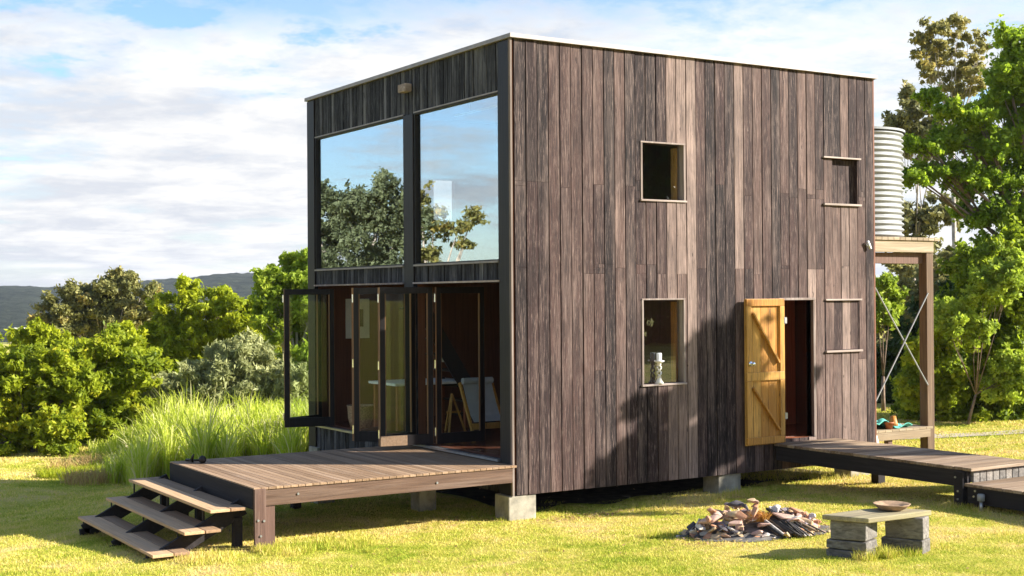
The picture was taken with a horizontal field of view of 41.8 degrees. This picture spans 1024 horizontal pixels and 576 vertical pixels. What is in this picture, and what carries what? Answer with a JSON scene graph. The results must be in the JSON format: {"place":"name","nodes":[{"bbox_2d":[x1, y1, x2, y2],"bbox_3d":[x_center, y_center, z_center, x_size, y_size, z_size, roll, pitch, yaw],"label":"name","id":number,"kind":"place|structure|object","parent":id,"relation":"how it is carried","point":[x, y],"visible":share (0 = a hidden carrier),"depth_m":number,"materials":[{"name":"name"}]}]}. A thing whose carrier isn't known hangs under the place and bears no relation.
{"place":"outdoors","nodes":[
{"label":"outdoors","id":0,"kind":"place"},
{"bbox_2d":[0,272,273,342],"bbox_3d":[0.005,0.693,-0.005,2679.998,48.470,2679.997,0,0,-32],"label":"hills","id":1,"kind":"structure","parent":0,"point":[15,306],"depth_m":897.55,"materials":[{"name":"grey"}]},
{"bbox_2d":[185,454,205,462],"bbox_3d":[-4.226,2.254,17.794,0.416,0.130,0.143,-1,0,37],"label":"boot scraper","id":2,"kind":"object","parent":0,"point":[202,459],"visible":1,"depth_m":17.70,"materials":[{"name":"metal"}]},
{"bbox_2d":[0,324,1023,575],"bbox_3d":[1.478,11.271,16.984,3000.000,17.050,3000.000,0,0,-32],"label":"ground","id":3,"kind":"structure","parent":0,"point":[352,556],"depth_m":15.55,"materials":[{"name":"plant"}]},
{"bbox_2d":[0,332,26,386],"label":"green shrub","id":4,"kind":"object","parent":3,"relation":"on","point":[1,344],"visible":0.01,"depth_m":39.42,"materials":[{"name":"green plant"}]},
{"bbox_2d":[3,316,76,388],"bbox_3d":[-13.243,2.461,36.994,2.134,3.394,2.110,0,0,-32],"label":"lime shrub","id":5,"kind":"object","parent":3,"relation":"on","point":[37,330],"visible":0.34,"depth_m":36.51,"materials":[{"name":"green plant"}]},
{"bbox_2d":[0,337,109,456],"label":"dense shrub","id":6,"kind":"object","parent":3,"relation":"on","point":[52,423],"visible":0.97,"depth_m":32.12,"materials":[{"name":"green plant"}]},
{"bbox_2d":[30,461,101,478],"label":"green weed","id":7,"kind":"object","parent":3,"relation":"on","point":[41,473],"visible":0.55,"depth_m":27.84,"materials":[{"name":"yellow plant"}]},
{"bbox_2d":[42,448,116,469],"bbox_3d":[-9.265,3.779,29.554,2.174,0.352,1.615,0,0,-32],"label":"dry weed","id":8,"kind":"object","parent":3,"relation":"on","point":[70,460],"visible":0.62,"depth_m":29.23,"materials":[{"name":"plant"}]},
{"bbox_2d":[56,464,122,485],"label":"dry weed","id":9,"kind":"object","parent":3,"relation":"on","point":[96,475],"visible":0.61,"depth_m":26.85,"materials":[{"name":"plant"}]},
{"bbox_2d":[26,265,168,351],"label":"gum tree","id":10,"kind":"object","parent":3,"relation":"on","point":[105,299],"visible":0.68,"depth_m":57.60,"materials":[{"name":"green plant"}]},
{"bbox_2d":[75,320,150,361],"bbox_3d":[-10.894,2.490,36.828,2.066,3.275,2.026,0,0,-13],"label":"lime shrub","id":11,"kind":"object","parent":3,"relation":"on","point":[129,326],"visible":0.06,"depth_m":36.93,"materials":[{"name":"green plant"}]},
{"bbox_2d":[64,320,167,442],"bbox_3d":[-10.437,2.552,34.583,2.822,3.484,3.237,0,0,-32],"label":"bushy shrub","id":12,"kind":"object","parent":3,"relation":"on","point":[128,378],"visible":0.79,"depth_m":33.97,"materials":[{"name":"green plant"}]},
{"bbox_2d":[130,344,179,402],"bbox_3d":[-10.588,2.914,39.129,2.281,2.514,2.159,0,0,-32],"label":"green shrub","id":13,"kind":"object","parent":3,"relation":"on","point":[169,365],"visible":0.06,"depth_m":38.86,"materials":[{"name":"green plant"}]},
{"bbox_2d":[129,370,187,408],"bbox_3d":[-9.287,3.129,36.620,2.302,2.010,1.945,0,0,-32],"label":"green shrub","id":14,"kind":"object","parent":3,"relation":"on","point":[171,381],"visible":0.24,"depth_m":36.41,"materials":[{"name":"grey plant"}]},
{"bbox_2d":[78,474,246,558],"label":"deck steps","id":15,"kind":"structure","parent":3,"relation":"on","point":[197,530],"depth_m":16.14,"materials":[{"name":"wood"}]},
{"bbox_2d":[85,380,308,485],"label":"reeds","id":16,"kind":"object","parent":3,"relation":"on","point":[159,442],"visible":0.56,"depth_m":27.46,"materials":[{"name":"plant"}]},
{"bbox_2d":[138,273,265,362],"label":"feathery tree","id":17,"kind":"object","parent":3,"relation":"on","point":[182,331],"visible":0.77,"depth_m":41.45,"materials":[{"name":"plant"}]},
{"bbox_2d":[176,326,308,412],"bbox_3d":[-6.630,2.554,35.074,4.068,3.165,2.566,0,0,5],"label":"willow shrub","id":18,"kind":"object","parent":3,"relation":"on","point":[245,364],"visible":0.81,"depth_m":34.53,"materials":[{"name":"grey plant"}]},
{"bbox_2d":[261,321,283,360],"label":"green shrub","id":19,"kind":"object","parent":3,"relation":"on","point":[278,349],"visible":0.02,"depth_m":43.68,"materials":[{"name":"green plant"}]},
{"bbox_2d":[249,247,307,361],"bbox_3d":[-6.279,1.440,40.176,3.039,5.430,2.510,0,0,0],"label":"pale green tree","id":20,"kind":"object","parent":3,"relation":"on","point":[293,274],"visible":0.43,"depth_m":39.53,"materials":[{"name":"green plant"}]},
{"bbox_2d":[290,337,307,370],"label":"green shrub","id":21,"kind":"object","parent":3,"relation":"on","point":[301,353],"visible":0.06,"depth_m":37.93,"materials":[{"name":"green plant"}]},
{"bbox_2d":[170,445,516,549],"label":"timber deck","id":22,"kind":"structure","parent":3,"relation":"on","point":[260,486],"depth_m":16.82,"materials":[{"name":"wood"}]},
{"bbox_2d":[20,469,996,575],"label":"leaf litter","id":23,"kind":"object","parent":3,"relation":"on","point":[456,519],"visible":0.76,"depth_m":17.41,"materials":[{"name":"brown plant"}]},
{"bbox_2d":[282,33,877,520],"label":"timber house","id":24,"kind":"structure","parent":3,"relation":"on","point":[704,225],"depth_m":19.35,"materials":[{"name":"wood"}]},
{"bbox_2d":[290,295,321,417],"bbox_3d":[-3.458,1.146,22.237,0.040,2.250,0.822,-1,0,37],"label":"folding door","id":25,"kind":"structure","parent":24,"relation":"in","point":[318,297],"depth_m":22.50,"materials":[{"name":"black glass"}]},
{"bbox_2d":[282,289,334,427],"bbox_3d":[-3.331,1.144,21.972,0.857,2.250,0.040,0,0,-19],"label":"folding door","id":26,"kind":"structure","parent":24,"relation":"in","point":[306,421],"depth_m":21.95,"materials":[{"name":"black metal"}]},
{"bbox_2d":[345,299,369,338],"bbox_3d":[-2.663,0.526,23.149,0.440,0.680,0.033,0,0,-32],"label":"framed picture","id":27,"kind":"object","parent":24,"relation":"attached to","point":[364,318],"visible":0.54,"depth_m":23.18,"materials":[{"name":"grey paper"}]},
{"bbox_2d":[314,115,404,270],"bbox_3d":[-2.419,-1.425,21.233,0.135,2.254,3.220,0,0,-32],"label":"window","id":28,"kind":"structure","parent":24,"relation":"in","point":[318,144],"depth_m":22.55,"materials":[{"name":"glass"}]},
{"bbox_2d":[347,404,373,427],"bbox_3d":[-2.485,2.098,21.971,0.450,0.360,0.450,0,0,-32],"label":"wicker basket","id":29,"kind":"object","parent":24,"relation":"on","point":[366,413],"visible":0.63,"depth_m":21.83,"materials":[{"name":"wicker"}]},
{"bbox_2d":[351,288,377,440],"bbox_3d":[-2.144,1.124,20.128,0.040,2.250,0.869,-1,0,27],"label":"folding door","id":30,"kind":"structure","parent":24,"relation":"in","point":[372,428],"depth_m":19.74,"materials":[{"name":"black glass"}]},
{"bbox_2d":[352,288,409,441],"bbox_3d":[-1.912,1.120,19.644,0.865,2.250,0.040,0,0,3],"label":"folding door","id":31,"kind":"structure","parent":24,"relation":"in","point":[359,436],"depth_m":19.64,"materials":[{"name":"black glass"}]},
{"bbox_2d":[378,287,415,445],"bbox_3d":[-1.650,1.116,19.275,0.040,2.250,0.704,-1,0,42],"label":"folding door","id":32,"kind":"structure","parent":24,"relation":"in","point":[411,296],"depth_m":19.47,"materials":[{"name":"black metal"}]},
{"bbox_2d":[377,287,433,446],"bbox_3d":[-1.516,1.114,19.102,0.825,2.250,0.058,0,0,-23],"label":"folding door","id":33,"kind":"structure","parent":24,"relation":"in","point":[411,439],"depth_m":19.06,"materials":[{"name":"black metal"}]},
{"bbox_2d":[369,378,467,430],"bbox_3d":[-1.482,1.885,21.746,1.400,0.770,0.950,0,0,-32],"label":"dining table","id":34,"kind":"object","parent":24,"relation":"on","point":[398,383],"visible":0.52,"depth_m":21.72,"materials":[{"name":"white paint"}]},
{"bbox_2d":[399,298,495,422],"bbox_3d":[-1.138,1.107,21.787,1.447,2.398,1.061,0,0,-32],"label":"stair stringer","id":35,"kind":"object","parent":24,"relation":"on","point":[456,369],"visible":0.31,"depth_m":21.54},
{"bbox_2d":[444,393,465,432],"bbox_3d":[-0.957,1.962,21.098,0.341,0.612,0.436,0,0,-32],"label":"easel","id":36,"kind":"object","parent":24,"relation":"on","point":[450,411],"visible":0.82,"depth_m":21.02,"materials":[{"name":"wood"}]},
{"bbox_2d":[413,90,498,265],"bbox_3d":[-0.765,-1.452,18.600,0.135,2.254,2.360,0,0,-32],"label":"window","id":37,"kind":"structure","parent":24,"relation":"in","point":[417,114],"depth_m":19.56,"materials":[{"name":"glass"}]},
{"bbox_2d":[434,287,484,443],"bbox_3d":[-0.761,1.111,19.462,0.833,2.250,0.040,0,0,-32],"label":"folding door","id":38,"kind":"structure","parent":24,"relation":"in","point":[465,436],"depth_m":19.42,"materials":[{"name":"black metal"}]},
{"bbox_2d":[455,103,497,116],"bbox_3d":[-0.265,-2.805,19.016,0.040,0.500,2.150,0,0,-32],"label":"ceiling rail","id":39,"kind":"object","parent":24,"relation":"hanging from","point":[477,110],"visible":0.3,"depth_m":19.41,"materials":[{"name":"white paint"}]},
{"bbox_2d":[458,377,499,430],"bbox_3d":[-0.437,1.812,20.290,0.595,0.903,0.471,0,0,-32],"label":"deck chair","id":40,"kind":"object","parent":24,"relation":"on","point":[471,394],"visible":0.75,"depth_m":20.29,"materials":[{"name":"fabric"}]},
{"bbox_2d":[654,353,663,383],"bbox_3d":[2.040,1.114,18.599,0.148,0.425,0.146,0,0,-32],"label":"candle holder","id":41,"kind":"object","parent":24,"relation":"on","point":[658,360],"visible":1,"depth_m":18.57,"materials":[{"name":"white ceramic"}]},
{"bbox_2d":[640,141,686,202],"bbox_3d":[2.046,-1.611,18.736,0.810,0.828,0.262,0,0,-32],"label":"window","id":42,"kind":"structure","parent":24,"relation":"in","point":[677,154],"depth_m":18.87,"materials":[{"name":"beige glass"}]},
{"bbox_2d":[641,298,686,386],"bbox_3d":[2.053,0.749,18.717,0.790,1.208,0.262,0,0,-32],"label":"window","id":43,"kind":"structure","parent":24,"relation":"in","point":[678,374],"depth_m":18.86,"materials":[{"name":"beige wood"}]},
{"bbox_2d":[744,299,787,445],"bbox_3d":[3.705,1.216,19.509,0.787,2.120,0.153,0,0,-37],"label":"door","id":44,"kind":"structure","parent":24,"relation":"in","point":[765,320],"depth_m":19.50,"materials":[{"name":"wood"}]},
{"bbox_2d":[436,468,832,510],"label":"soil","id":45,"kind":"structure","parent":3,"relation":"on","point":[608,495],"depth_m":19.74,"materials":[{"name":"soil"}]},
{"bbox_2d":[675,522,829,541],"bbox_3d":[2.796,2.757,15.248,1.907,0.170,1.084,0,0,5],"label":"ash","id":46,"kind":"object","parent":3,"relation":"on","point":[749,528],"visible":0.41,"depth_m":15.02},
{"bbox_2d":[699,529,710,535],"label":"rock","id":47,"kind":"object","parent":46,"relation":"on","point":[703,533],"visible":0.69,"depth_m":15.21,"materials":[{"name":"stone"}]},
{"bbox_2d":[703,532,711,538],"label":"rock","id":48,"kind":"object","parent":46,"relation":"on","point":[707,536],"visible":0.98,"depth_m":15.01,"materials":[{"name":"orange stone"}]},
{"bbox_2d":[709,534,721,539],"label":"rock","id":49,"kind":"object","parent":46,"relation":"on","point":[715,536],"visible":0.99,"depth_m":14.97,"materials":[{"name":"beige stone"}]},
{"bbox_2d":[751,530,762,534],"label":"rock","id":50,"kind":"object","parent":46,"relation":"on","point":[757,532],"visible":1,"depth_m":14.89,"materials":[{"name":"brown stone"}]},
{"bbox_2d":[757,523,770,527],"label":"rock","id":51,"kind":"object","parent":46,"relation":"on","point":[762,525],"visible":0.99,"depth_m":15.04,"materials":[{"name":"beige stone"}]},
{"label":"rock","id":52,"kind":"object","parent":46,"relation":"on","visible":0},
{"bbox_2d":[686,522,695,530],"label":"rock","id":53,"kind":"object","parent":52,"relation":"on","point":[690,526],"visible":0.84,"depth_m":15.35,"materials":[{"name":"stone"}]},
{"bbox_2d":[759,511,801,536],"bbox_3d":[2.995,2.650,15.073,0.041,0.219,0.627,0,0,-39],"label":"stick","id":54,"kind":"object","parent":3,"relation":"on","point":[787,527],"visible":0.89,"depth_m":14.99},
{"bbox_2d":[775,512,802,535],"bbox_3d":[3.086,2.635,15.030,0.032,0.217,0.465,0,0,-31],"label":"stick","id":55,"kind":"object","parent":3,"relation":"on","point":[792,526],"visible":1,"depth_m":14.95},
{"bbox_2d":[766,509,796,531],"bbox_3d":[3.025,2.620,15.085,0.037,0.227,0.468,0,0,-36],"label":"stick","id":56,"kind":"object","parent":55,"relation":"on","point":[783,521],"visible":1,"depth_m":15.06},
{"bbox_2d":[772,510,814,535],"bbox_3d":[3.157,2.634,15.058,0.567,0.230,0.040,-1,0,44],"label":"stick","id":57,"kind":"object","parent":3,"relation":"on","point":[795,522],"visible":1,"depth_m":14.96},
{"bbox_2d":[772,513,793,519],"bbox_3d":[3.059,2.576,15.121,0.268,0.065,0.143,3,5,12],"label":"rock","id":58,"kind":"object","parent":57,"relation":"on","point":[783,516],"visible":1,"depth_m":15.09,"materials":[{"name":"beige stone"}]},
{"bbox_2d":[785,518,799,522],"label":"rock","id":59,"kind":"object","parent":57,"relation":"on","point":[793,519],"visible":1,"depth_m":15.03,"materials":[{"name":"beige stone"}]},
{"bbox_2d":[796,521,817,532],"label":"stick","id":60,"kind":"object","parent":3,"relation":"on","point":[807,526],"visible":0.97,"depth_m":15.00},
{"bbox_2d":[822,508,930,557],"bbox_3d":[3.740,2.532,13.810,1.146,0.464,0.563,0,0,-24],"label":"bench","id":61,"kind":"object","parent":3,"relation":"on","point":[856,530],"visible":0.86,"depth_m":13.68,"materials":[{"name":"concrete"}]},
{"bbox_2d":[873,501,910,510],"bbox_3d":[3.944,2.268,13.938,0.380,0.064,0.380,0,0,-32],"label":"bowl","id":62,"kind":"object","parent":61,"relation":"on","point":[892,505],"visible":1,"depth_m":13.92,"materials":[{"name":"ceramic"}]},
{"bbox_2d":[875,271,911,410],"bbox_3d":[9.185,1.378,33.104,1.348,3.612,1.607,0,0,10],"label":"sapling","id":63,"kind":"object","parent":3,"relation":"on","point":[889,292],"visible":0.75,"depth_m":32.70,"materials":[{"name":"green plant"}]},
{"bbox_2d":[876,315,918,403],"bbox_3d":[10.564,2.322,35.822,2.494,4.081,2.563,0,0,-32],"label":"leafy tree","id":64,"kind":"object","parent":3,"relation":"on","point":[894,345],"visible":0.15,"depth_m":35.45,"materials":[{"name":"green plant"}]},
{"bbox_2d":[774,438,1023,506],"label":"timber walkway","id":65,"kind":"structure","parent":3,"relation":"on","point":[878,462],"depth_m":17.93,"materials":[{"name":"brown wood"}]},
{"bbox_2d":[875,236,939,448],"bbox_3d":[6.159,1.108,24.665,2.242,3.995,2.450,0,0,-32],"label":"tank stand","id":66,"kind":"object","parent":3,"relation":"on","point":[922,250],"visible":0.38,"depth_m":24.13,"materials":[{"name":"brown wood"}]},
{"bbox_2d":[874,126,904,236],"bbox_3d":[6.118,-1.939,24.688,2.160,2.090,2.160,0,0,-32],"label":"water tank","id":67,"kind":"object","parent":66,"relation":"on","point":[888,168],"visible":0.3,"depth_m":23.84,"materials":[{"name":"metal"}]},
{"bbox_2d":[884,416,897,428],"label":"terracotta pots","id":68,"kind":"object","parent":66,"relation":"on","point":[891,423],"visible":1,"depth_m":23.59,"materials":[{"name":"ceramic"}]},
{"bbox_2d":[877,418,911,427],"bbox_3d":[6.475,2.391,23.983,1.060,0.198,0.834,0,0,-32],"label":"garden netting","id":69,"kind":"object","parent":66,"relation":"on","point":[880,422],"visible":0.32,"depth_m":23.80,"materials":[{"name":"fabric"}]},
{"bbox_2d":[876,250,958,373],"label":"grey gum tree","id":70,"kind":"object","parent":3,"relation":"on","point":[945,255],"visible":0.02,"depth_m":44.73,"materials":[{"name":"green plant"}]},
{"bbox_2d":[892,328,946,421],"bbox_3d":[9.201,1.946,30.494,1.256,2.522,1.554,-1,0,44],"label":"yellow shrub","id":71,"kind":"object","parent":3,"relation":"on","point":[904,395],"visible":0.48,"depth_m":30.21,"materials":[{"name":"green plant"}]},
{"bbox_2d":[881,79,961,283],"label":"gum tree","id":72,"kind":"object","parent":3,"relation":"on","point":[924,219],"visible":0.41,"depth_m":51.54,"materials":[{"name":"green plant"}]},
{"bbox_2d":[900,257,952,335],"bbox_3d":[12.481,1.852,37.989,3.048,5.506,2.769,0,0,-32],"label":"leafy tree","id":73,"kind":"object","parent":3,"relation":"on","point":[915,285],"visible":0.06,"depth_m":37.41,"materials":[{"name":"green plant"}]},
{"bbox_2d":[905,275,954,328],"bbox_3d":[11.755,1.970,34.981,2.912,4.789,2.485,0,0,-32],"label":"leafy tree","id":74,"kind":"object","parent":3,"relation":"on","point":[913,306],"visible":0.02,"depth_m":34.88,"materials":[{"name":"green plant"}]},
{"bbox_2d":[907,11,993,248],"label":"tall gum tree","id":75,"kind":"object","parent":3,"relation":"on","point":[938,56],"visible":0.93,"depth_m":45.69,"materials":[{"name":"green plant"}]},
{"bbox_2d":[887,212,1023,421],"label":"dense hedge tree","id":76,"kind":"object","parent":3,"relation":"on","point":[953,399],"visible":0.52,"depth_m":30.30,"materials":[{"name":"green plant"}]},
{"bbox_2d":[901,14,1023,246],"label":"broad leaved tree","id":77,"kind":"object","parent":3,"relation":"on","point":[983,140],"visible":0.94,"depth_m":33.63,"materials":[{"name":"green plant"}]},
{"bbox_2d":[909,429,1023,438],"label":"path","id":78,"kind":"structure","parent":3,"relation":"on","point":[961,435],"depth_m":26.90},
{"bbox_2d":[933,246,1023,424],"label":"leafy tree","id":79,"kind":"object","parent":3,"relation":"on","point":[995,282],"visible":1,"depth_m":29.01,"materials":[{"name":"green plant"}]},
{"bbox_2d":[977,494,984,511],"bbox_3d":[5.719,2.629,16.360,0.092,0.235,0.094,0,0,-32],"label":"garden light","id":80,"kind":"object","parent":3,"relation":"on","point":[980,498],"visible":0.93,"depth_m":16.34,"materials":[{"name":"metal"}]},
{"bbox_2d":[964,476,1023,510],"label":"landing","id":81,"kind":"object","parent":3,"relation":"on","point":[1007,493],"visible":0.96,"depth_m":16.33,"materials":[{"name":"brown wood"}]},
{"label":"stick","id":82,"kind":"object","parent":3,"relation":"on","visible":0},
{"bbox_2d":[766,508,804,534],"bbox_3d":[3.068,2.622,15.073,0.035,0.250,0.552,0,0,-39],"label":"stick","id":83,"kind":"object","parent":82,"relation":"on","point":[801,532],"visible":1,"depth_m":14.97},
{"bbox_2d":[0,0,1023,286],"label":"sky","id":84,"kind":"structure","parent":0,"point":[153,139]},
{"bbox_2d":[726,500,743,505],"bbox_3d":[2.551,2.459,15.342,0.214,0.057,0.104,-1,0,26],"label":"rock","id":85,"kind":"object","parent":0,"point":[735,503],"visible":1,"depth_m":15.31,"materials":[{"name":"stone"}]},
{"bbox_2d":[740,503,748,509],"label":"rock","id":86,"kind":"object","parent":85,"relation":"on","point":[745,506],"visible":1,"depth_m":15.23,"materials":[{"name":"stone"}]},
{"label":"rock","id":87,"kind":"object","parent":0,"visible":0},
{"bbox_2d":[751,506,758,516],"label":"rock","id":88,"kind":"object","parent":87,"relation":"on","point":[755,509],"visible":1,"depth_m":15.08,"materials":[{"name":"beige stone"}]},
{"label":"rock","id":89,"kind":"object","parent":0,"visible":0},
{"bbox_2d":[718,525,728,530],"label":"rock","id":90,"kind":"object","parent":89,"relation":"on","point":[721,527],"visible":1,"depth_m":14.98,"materials":[{"name":"stone"}]},
{"label":"rock","id":91,"kind":"object","parent":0,"visible":0},
{"bbox_2d":[734,519,743,530],"bbox_3d":[2.564,2.662,15.101,0.122,0.066,0.194,-22,32,-11],"label":"rock","id":92,"kind":"object","parent":91,"relation":"on","point":[742,528],"visible":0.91,"depth_m":15.08,"materials":[{"name":"brown stone"}]},
{"bbox_2d":[735,511,747,519],"bbox_3d":[2.580,2.558,15.092,0.158,0.068,0.117,10,30,31],"label":"rock","id":93,"kind":"object","parent":92,"relation":"on","point":[739,515],"visible":1,"depth_m":15.07,"materials":[{"name":"orange stone"}]},
{"bbox_2d":[724,510,739,517],"bbox_3d":[2.503,2.553,15.231,0.144,0.076,0.324,0,0,-11],"label":"rock","id":94,"kind":"object","parent":93,"relation":"on","point":[731,513],"visible":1,"depth_m":15.14,"materials":[{"name":"beige stone"}]},
{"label":"rock","id":95,"kind":"object","parent":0,"visible":0},
{"bbox_2d":[723,515,733,521],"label":"rock","id":96,"kind":"object","parent":95,"relation":"on","point":[729,519],"visible":0.84,"depth_m":15.18,"materials":[{"name":"beige stone"}]},
{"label":"rock","id":97,"kind":"object","parent":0,"visible":0},
{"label":"rock","id":98,"kind":"object","parent":97,"relation":"on","visible":0},
{"bbox_2d":[799,518,813,527],"bbox_3d":[3.273,2.644,15.100,0.218,0.093,0.131,-23,17,-1],"label":"rock","id":99,"kind":"object","parent":98,"relation":"on","point":[808,521],"visible":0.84,"depth_m":15.06,"materials":[{"name":"beige stone"}]},
{"label":"rock","id":100,"kind":"object","parent":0,"visible":0},
{"bbox_2d":[695,518,703,529],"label":"rock","id":101,"kind":"object","parent":100,"relation":"on","point":[697,525],"visible":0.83,"depth_m":15.20,"materials":[{"name":"stone"}]},
{"bbox_2d":[697,514,722,523],"bbox_3d":[2.247,2.626,15.184,0.294,0.092,0.159,-23,1,-12],"label":"rock","id":102,"kind":"object","parent":101,"relation":"on","point":[715,518],"visible":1,"depth_m":15.16,"materials":[{"name":"beige stone"}]},
{"bbox_2d":[705,515,710,521],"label":"rock","id":103,"kind":"object","parent":102,"relation":"on","point":[708,518],"visible":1,"depth_m":15.13,"materials":[{"name":"beige stone"}]},
{"label":"rock","id":104,"kind":"object","parent":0,"visible":0},
{"bbox_2d":[747,510,783,534],"bbox_3d":[2.856,2.638,15.101,0.039,0.224,0.576,0,0,-34],"label":"stick","id":105,"kind":"object","parent":104,"relation":"on","point":[774,527],"visible":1,"depth_m":14.98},
{"bbox_2d":[745,509,771,521],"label":"dry fern","id":106,"kind":"object","parent":105,"relation":"on","point":[766,516],"visible":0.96,"depth_m":15.12,"materials":[{"name":"plant"}]},
{"bbox_2d":[758,522,783,537],"bbox_3d":[2.880,2.692,15.022,0.033,0.144,0.446,0,0,-32],"label":"stick","id":107,"kind":"object","parent":104,"relation":"on","point":[773,530],"visible":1,"depth_m":14.95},
{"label":"rock","id":108,"kind":"object","parent":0,"visible":0},
{"bbox_2d":[789,507,804,513],"bbox_3d":[3.257,2.552,15.352,0.182,0.065,0.085,13,-5,1],"label":"rock","id":109,"kind":"object","parent":108,"relation":"on","point":[795,510],"visible":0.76,"depth_m":15.34,"materials":[{"name":"beige stone"}]},
{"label":"stick","id":110,"kind":"object","parent":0,"visible":0},
{"bbox_2d":[771,504,780,512],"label":"rock","id":111,"kind":"object","parent":110,"relation":"on","point":[776,508],"visible":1,"depth_m":15.28,"materials":[{"name":"stone"}]},
{"label":"rock","id":112,"kind":"object","parent":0,"visible":0},
{"bbox_2d":[707,507,716,514],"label":"rock","id":113,"kind":"object","parent":112,"relation":"on","point":[711,510],"visible":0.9,"depth_m":15.24,"materials":[{"name":"beige stone"}]},
{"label":"rock","id":114,"kind":"object","parent":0,"visible":0},
{"bbox_2d":[728,521,741,525],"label":"rock","id":115,"kind":"object","parent":114,"relation":"on","point":[731,523],"visible":1,"depth_m":14.99,"materials":[{"name":"beige stone"}]},
{"label":"rock","id":116,"kind":"object","parent":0,"visible":0},
{"bbox_2d":[809,513,815,518],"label":"rock","id":117,"kind":"object","parent":116,"relation":"on","point":[812,515],"visible":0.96,"depth_m":15.27,"materials":[{"name":"stone"}]},
{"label":"stick","id":118,"kind":"object","parent":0,"visible":0},
{"bbox_2d":[770,518,793,534],"bbox_3d":[2.961,2.644,15.109,0.049,0.204,0.538,0,0,-34],"label":"stick","id":119,"kind":"object","parent":118,"relation":"on","point":[788,530],"visible":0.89,"depth_m":14.98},
{"bbox_2d":[768,519,790,535],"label":"stick","id":120,"kind":"object","parent":119,"relation":"on","point":[773,522],"visible":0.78,"depth_m":15.07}
]}

